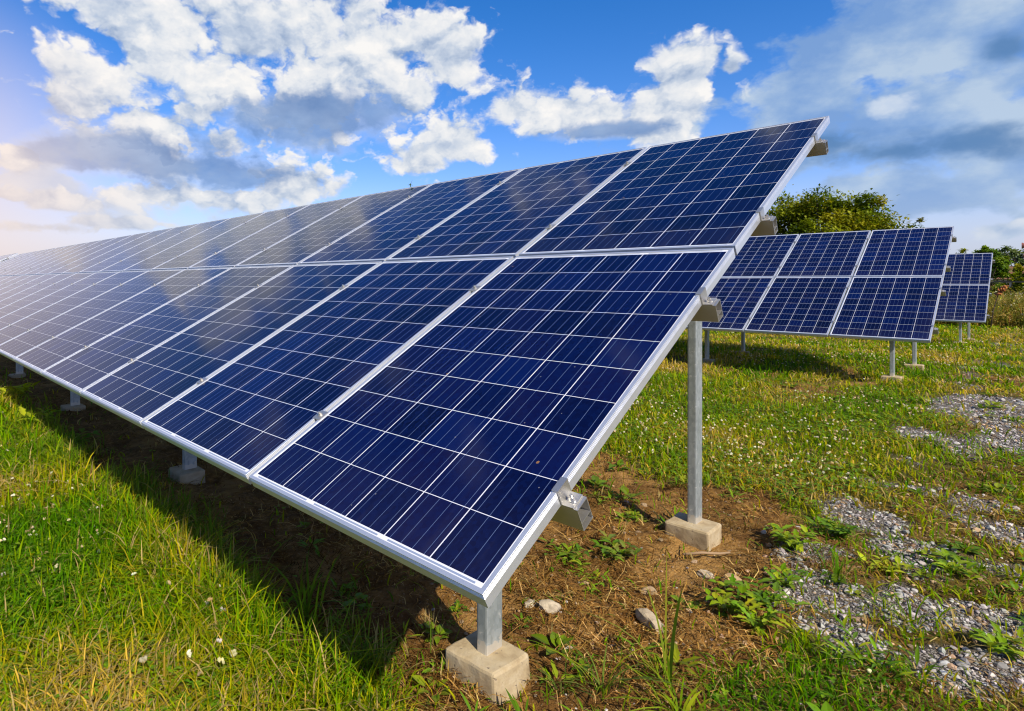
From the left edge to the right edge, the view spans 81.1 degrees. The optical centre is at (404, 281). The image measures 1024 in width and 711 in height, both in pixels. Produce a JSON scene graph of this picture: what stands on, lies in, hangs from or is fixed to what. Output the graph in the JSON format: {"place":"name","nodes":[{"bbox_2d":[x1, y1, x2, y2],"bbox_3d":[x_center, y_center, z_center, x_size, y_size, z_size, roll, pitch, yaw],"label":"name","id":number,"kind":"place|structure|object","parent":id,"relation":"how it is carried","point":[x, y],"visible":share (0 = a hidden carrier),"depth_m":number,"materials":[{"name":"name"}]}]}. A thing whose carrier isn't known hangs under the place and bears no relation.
{"place":"outdoors","nodes":[
{"label":"outdoors","id":0,"kind":"place"},
{"bbox_2d":[0,322,1023,710],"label":"grass","id":1,"kind":"structure","parent":0,"point":[196,630],"depth_m":2.66,"materials":[{"name":"green plant"}]},
{"bbox_2d":[0,302,1023,710],"bbox_3d":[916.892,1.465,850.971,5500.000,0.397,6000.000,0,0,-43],"label":"ground","id":2,"kind":"structure","parent":0,"point":[294,518],"depth_m":2.78,"materials":[{"name":"brown soil"}]},
{"bbox_2d":[0,253,17,261],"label":"solar array","id":3,"kind":"object","parent":2,"relation":"on","point":[4,257],"visible":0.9,"depth_m":19.82,"materials":[{"name":"white"}]},
{"bbox_2d":[0,381,40,403],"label":"weed","id":4,"kind":"object","parent":2,"relation":"on","point":[21,390],"visible":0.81,"depth_m":6.25,"materials":[{"name":"green plant"}]},
{"bbox_2d":[17,404,59,425],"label":"weed","id":5,"kind":"object","parent":2,"relation":"on","point":[22,410],"visible":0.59,"depth_m":5.26,"materials":[{"name":"green plant"}]},
{"bbox_2d":[50,428,99,444],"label":"weed","id":6,"kind":"object","parent":2,"relation":"on","point":[88,434],"visible":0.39,"depth_m":4.87,"materials":[{"name":"green plant"}]},
{"bbox_2d":[0,372,431,710],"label":"long grass","id":7,"kind":"structure","parent":2,"relation":"on","point":[144,483],"depth_m":2.74,"materials":[{"name":"green plant"}]},
{"bbox_2d":[228,582,368,664],"bbox_3d":[-0.372,1.212,2.122,0.563,0.232,0.479,0,0,-10],"label":"grass tuft","id":8,"kind":"object","parent":2,"relation":"on","point":[303,621],"visible":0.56,"depth_m":2.11,"materials":[{"name":"green plant"}]},
{"bbox_2d":[257,554,352,639],"bbox_3d":[-0.405,1.230,2.270,0.453,0.257,0.651,0,0,-1],"label":"grass tuft","id":9,"kind":"object","parent":2,"relation":"on","point":[308,607],"visible":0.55,"depth_m":2.36,"materials":[{"name":"green plant"}]},
{"bbox_2d":[340,625,432,689],"bbox_3d":[-0.072,1.272,1.937,0.296,0.115,0.264,0,0,-43],"label":"grass tuft","id":10,"kind":"object","parent":2,"relation":"on","point":[385,658],"visible":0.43,"depth_m":1.97,"materials":[{"name":"green plant"}]},
{"bbox_2d":[0,116,829,704],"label":"solar array","id":11,"kind":"object","parent":2,"relation":"on","point":[442,382],"visible":0.91,"depth_m":2.62,"materials":[{"name":"blue"}]},
{"bbox_2d":[407,605,457,645],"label":"grass tuft","id":12,"kind":"object","parent":2,"relation":"on","point":[432,637],"visible":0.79,"depth_m":2.21,"materials":[{"name":"green plant"}]},
{"bbox_2d":[0,347,1023,710],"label":"dry straw","id":13,"kind":"object","parent":2,"relation":"on","point":[570,615],"visible":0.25,"depth_m":2.42,"materials":[{"name":"plant"}]},
{"bbox_2d":[0,371,1023,710],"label":"clover","id":14,"kind":"object","parent":2,"relation":"on","point":[216,703],"visible":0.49,"depth_m":2.44,"materials":[{"name":"green plant"}]},
{"bbox_2d":[524,599,537,607],"bbox_3d":[0.504,1.300,2.359,0.056,0.043,0.042,0,0,-33],"label":"stone","id":15,"kind":"object","parent":2,"relation":"on","point":[528,603],"visible":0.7,"depth_m":2.35,"materials":[{"name":"beige stone"}]},
{"bbox_2d":[539,599,560,613],"bbox_3d":[0.566,1.280,2.302,0.088,0.052,0.060,0,0,24],"label":"stone","id":16,"kind":"object","parent":2,"relation":"on","point":[549,606],"visible":0.92,"depth_m":2.29,"materials":[{"name":"beige stone"}]},
{"bbox_2d":[538,537,594,563],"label":"weed","id":17,"kind":"object","parent":2,"relation":"on","point":[568,549],"visible":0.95,"depth_m":2.81,"materials":[{"name":"green plant"}]},
{"bbox_2d":[529,651,614,698],"bbox_3d":[0.529,1.263,1.873,0.281,0.144,0.209,0,0,9],"label":"grass tuft","id":18,"kind":"object","parent":2,"relation":"on","point":[560,685],"visible":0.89,"depth_m":1.88,"materials":[{"name":"green plant"}]},
{"bbox_2d":[551,556,613,591],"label":"weed","id":19,"kind":"object","parent":2,"relation":"on","point":[591,574],"visible":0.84,"depth_m":2.63,"materials":[{"name":"green plant"}]},
{"bbox_2d":[518,629,708,710],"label":"grass tuft","id":20,"kind":"object","parent":2,"relation":"on","point":[609,685],"visible":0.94,"depth_m":1.88,"materials":[{"name":"green plant"}]},
{"bbox_2d":[589,530,642,560],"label":"weed","id":21,"kind":"object","parent":2,"relation":"on","point":[615,545],"visible":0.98,"depth_m":2.81,"materials":[{"name":"green plant"}]},
{"bbox_2d":[581,557,714,709],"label":"grass tuft","id":22,"kind":"object","parent":2,"relation":"on","point":[670,666],"visible":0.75,"depth_m":1.92,"materials":[{"name":"green plant"}]},
{"bbox_2d":[638,586,657,594],"bbox_3d":[1.040,1.328,2.509,0.076,0.055,0.063,0,0,36],"label":"stone","id":23,"kind":"object","parent":2,"relation":"on","point":[651,588],"visible":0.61,"depth_m":2.49,"materials":[{"name":"beige stone"}]},
{"bbox_2d":[635,608,663,633],"bbox_3d":[0.948,1.315,2.267,0.058,0.062,0.160,0,0,-14],"label":"stone","id":24,"kind":"object","parent":2,"relation":"on","point":[647,615],"visible":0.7,"depth_m":2.26,"materials":[{"name":"beige stone"}]},
{"bbox_2d":[296,363,1023,710],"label":"ground cover","id":25,"kind":"object","parent":2,"relation":"on","point":[694,605],"visible":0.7,"depth_m":2.42,"materials":[{"name":"green plant"}]},
{"bbox_2d":[600,648,730,710],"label":"grass tuft","id":26,"kind":"object","parent":2,"relation":"on","point":[687,706],"visible":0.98,"depth_m":1.78,"materials":[{"name":"green plant"}]},
{"bbox_2d":[696,569,714,578],"bbox_3d":[1.366,1.334,2.651,0.056,0.039,0.089,0,0,-31],"label":"stone","id":27,"kind":"object","parent":2,"relation":"on","point":[710,574],"visible":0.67,"depth_m":2.65,"materials":[{"name":"grey stone"}]},
{"bbox_2d":[683,551,730,554],"bbox_3d":[1.452,1.309,2.824,0.225,0.020,0.015,0,0,2],"label":"stick","id":28,"kind":"object","parent":2,"relation":"on","point":[705,552],"visible":1,"depth_m":2.82,"materials":[{"name":"beige wood"}]},
{"bbox_2d":[428,366,1023,710],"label":"gravel","id":29,"kind":"structure","parent":2,"relation":"on","point":[946,663],"depth_m":2.53,"materials":[{"name":"grey gravel"}]},
{"bbox_2d":[705,576,752,617],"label":"weed","id":30,"kind":"object","parent":2,"relation":"on","point":[724,598],"visible":0.93,"depth_m":2.32,"materials":[{"name":"green plant"}]},
{"bbox_2d":[721,573,741,585],"bbox_3d":[1.427,1.310,2.569,0.089,0.049,0.073,0,0,-33],"label":"stone","id":31,"kind":"object","parent":2,"relation":"on","point":[735,576],"visible":0.44,"depth_m":2.57,"materials":[{"name":"beige stone"}]},
{"bbox_2d":[732,598,790,635],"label":"weed","id":32,"kind":"object","parent":2,"relation":"on","point":[751,620],"visible":0.95,"depth_m":2.21,"materials":[{"name":"green plant"}]},
{"bbox_2d":[725,573,810,607],"bbox_3d":[1.427,1.268,2.360,0.243,0.096,0.270,0,0,-5],"label":"weed","id":33,"kind":"object","parent":2,"relation":"on","point":[776,598],"visible":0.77,"depth_m":2.37,"materials":[{"name":"green plant"}]},
{"bbox_2d":[763,562,806,590],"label":"weed","id":34,"kind":"object","parent":2,"relation":"on","point":[790,578],"visible":0.94,"depth_m":2.56,"materials":[{"name":"green plant"}]},
{"bbox_2d":[763,523,821,551],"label":"weed","id":35,"kind":"object","parent":2,"relation":"on","point":[787,537],"visible":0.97,"depth_m":2.90,"materials":[{"name":"green plant"}]},
{"bbox_2d":[685,226,956,381],"bbox_3d":[4.252,0.328,11.321,2.956,2.348,9.162,0,0,-43],"label":"solar array","id":36,"kind":"object","parent":2,"relation":"on","point":[798,285],"visible":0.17,"depth_m":8.72,"materials":[{"name":"blue"}]},
{"bbox_2d":[817,516,860,541],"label":"weed","id":37,"kind":"object","parent":2,"relation":"on","point":[842,531],"visible":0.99,"depth_m":3.00,"materials":[{"name":"green plant"}]},
{"bbox_2d":[790,542,891,590],"bbox_3d":[1.923,1.260,2.607,0.343,0.147,0.367,0,0,22],"label":"grass tuft","id":38,"kind":"object","parent":2,"relation":"on","point":[837,567],"visible":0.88,"depth_m":2.64,"materials":[{"name":"green plant"}]},
{"bbox_2d":[765,183,924,253],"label":"tree","id":39,"kind":"object","parent":2,"relation":"on","point":[810,214],"visible":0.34,"depth_m":42.72,"materials":[{"name":"green plant"}]},
{"bbox_2d":[811,613,916,686],"bbox_3d":[1.623,1.295,2.065,0.332,0.082,0.286,0,0,-43],"label":"weed","id":40,"kind":"object","parent":2,"relation":"on","point":[860,658],"visible":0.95,"depth_m":2.05,"materials":[{"name":"green plant"}]},
{"bbox_2d":[857,551,918,572],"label":"weed","id":41,"kind":"object","parent":2,"relation":"on","point":[885,562],"visible":0.94,"depth_m":2.69,"materials":[{"name":"green plant"}]},
{"bbox_2d":[845,582,965,634],"bbox_3d":[1.953,1.278,2.273,0.390,0.121,0.298,0,0,23],"label":"grass tuft","id":42,"kind":"object","parent":2,"relation":"on","point":[910,613],"visible":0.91,"depth_m":2.30,"materials":[{"name":"green plant"}]},
{"bbox_2d":[830,253,994,344],"bbox_3d":[10.947,0.469,15.983,2.956,2.336,7.138,0,0,-43],"label":"solar array","id":43,"kind":"object","parent":2,"relation":"on","point":[968,279],"visible":0.16,"depth_m":13.53,"materials":[{"name":"blue"}]},
{"bbox_2d":[835,285,1023,328],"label":"tall weeds","id":44,"kind":"object","parent":2,"relation":"on","point":[1009,311],"visible":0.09,"depth_m":19.83,"materials":[{"name":"green plant"}]},
{"bbox_2d":[915,217,957,253],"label":"tree","id":45,"kind":"object","parent":2,"relation":"on","point":[921,219],"visible":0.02,"depth_m":54.87,"materials":[{"name":"green plant"}]},
{"bbox_2d":[916,549,982,579],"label":"weed","id":46,"kind":"object","parent":2,"relation":"on","point":[956,567],"visible":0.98,"depth_m":2.69,"materials":[{"name":"green plant"}]},
{"bbox_2d":[958,248,965,253],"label":"tree","id":47,"kind":"object","parent":2,"relation":"on","point":[962,250],"visible":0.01,"depth_m":49.95,"materials":[{"name":"green plant"}]},
{"bbox_2d":[973,245,1011,298],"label":"tree","id":48,"kind":"object","parent":2,"relation":"on","point":[999,265],"visible":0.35,"depth_m":41.55,"materials":[{"name":"green plant"}]},
{"bbox_2d":[969,621,1023,661],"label":"weed","id":49,"kind":"object","parent":2,"relation":"on","point":[1003,645],"visible":1,"depth_m":2.10,"materials":[{"name":"green plant"}]},
{"bbox_2d":[990,285,1008,327],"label":"dock stalk","id":50,"kind":"object","parent":2,"relation":"on","point":[999,292],"visible":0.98,"depth_m":18.99,"materials":[{"name":"brown plant"}]},
{"bbox_2d":[990,281,1023,282],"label":"fence","id":51,"kind":"object","parent":2,"relation":"on","point":[1007,282],"visible":0.11,"depth_m":23.81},
{"bbox_2d":[991,255,1023,293],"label":"shrub","id":52,"kind":"object","parent":2,"relation":"on","point":[1018,269],"visible":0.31,"depth_m":43.39,"materials":[{"name":"green plant"}]},
{"bbox_2d":[992,245,1023,270],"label":"tree","id":53,"kind":"object","parent":2,"relation":"on","point":[1016,256],"visible":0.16,"depth_m":59.77,"materials":[{"name":"green plant"}]},
{"bbox_2d":[993,266,1023,294],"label":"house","id":54,"kind":"structure","parent":2,"relation":"on","point":[999,279],"depth_m":50.96,"materials":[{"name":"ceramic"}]},
{"bbox_2d":[1009,273,1023,295],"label":"shrub","id":55,"kind":"object","parent":2,"relation":"on","point":[1019,278],"visible":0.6,"depth_m":39.99,"materials":[{"name":"green plant"}]},
{"bbox_2d":[0,328,1023,680],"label":"clover flower","id":56,"kind":"object","parent":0,"point":[234,652],"visible":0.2,"depth_m":4.64,"materials":[{"name":"white plant"}]},
{"bbox_2d":[0,0,1023,265],"label":"sky","id":57,"kind":"structure","parent":0,"point":[119,118],"materials":[{"name":"blue"}]}
]}

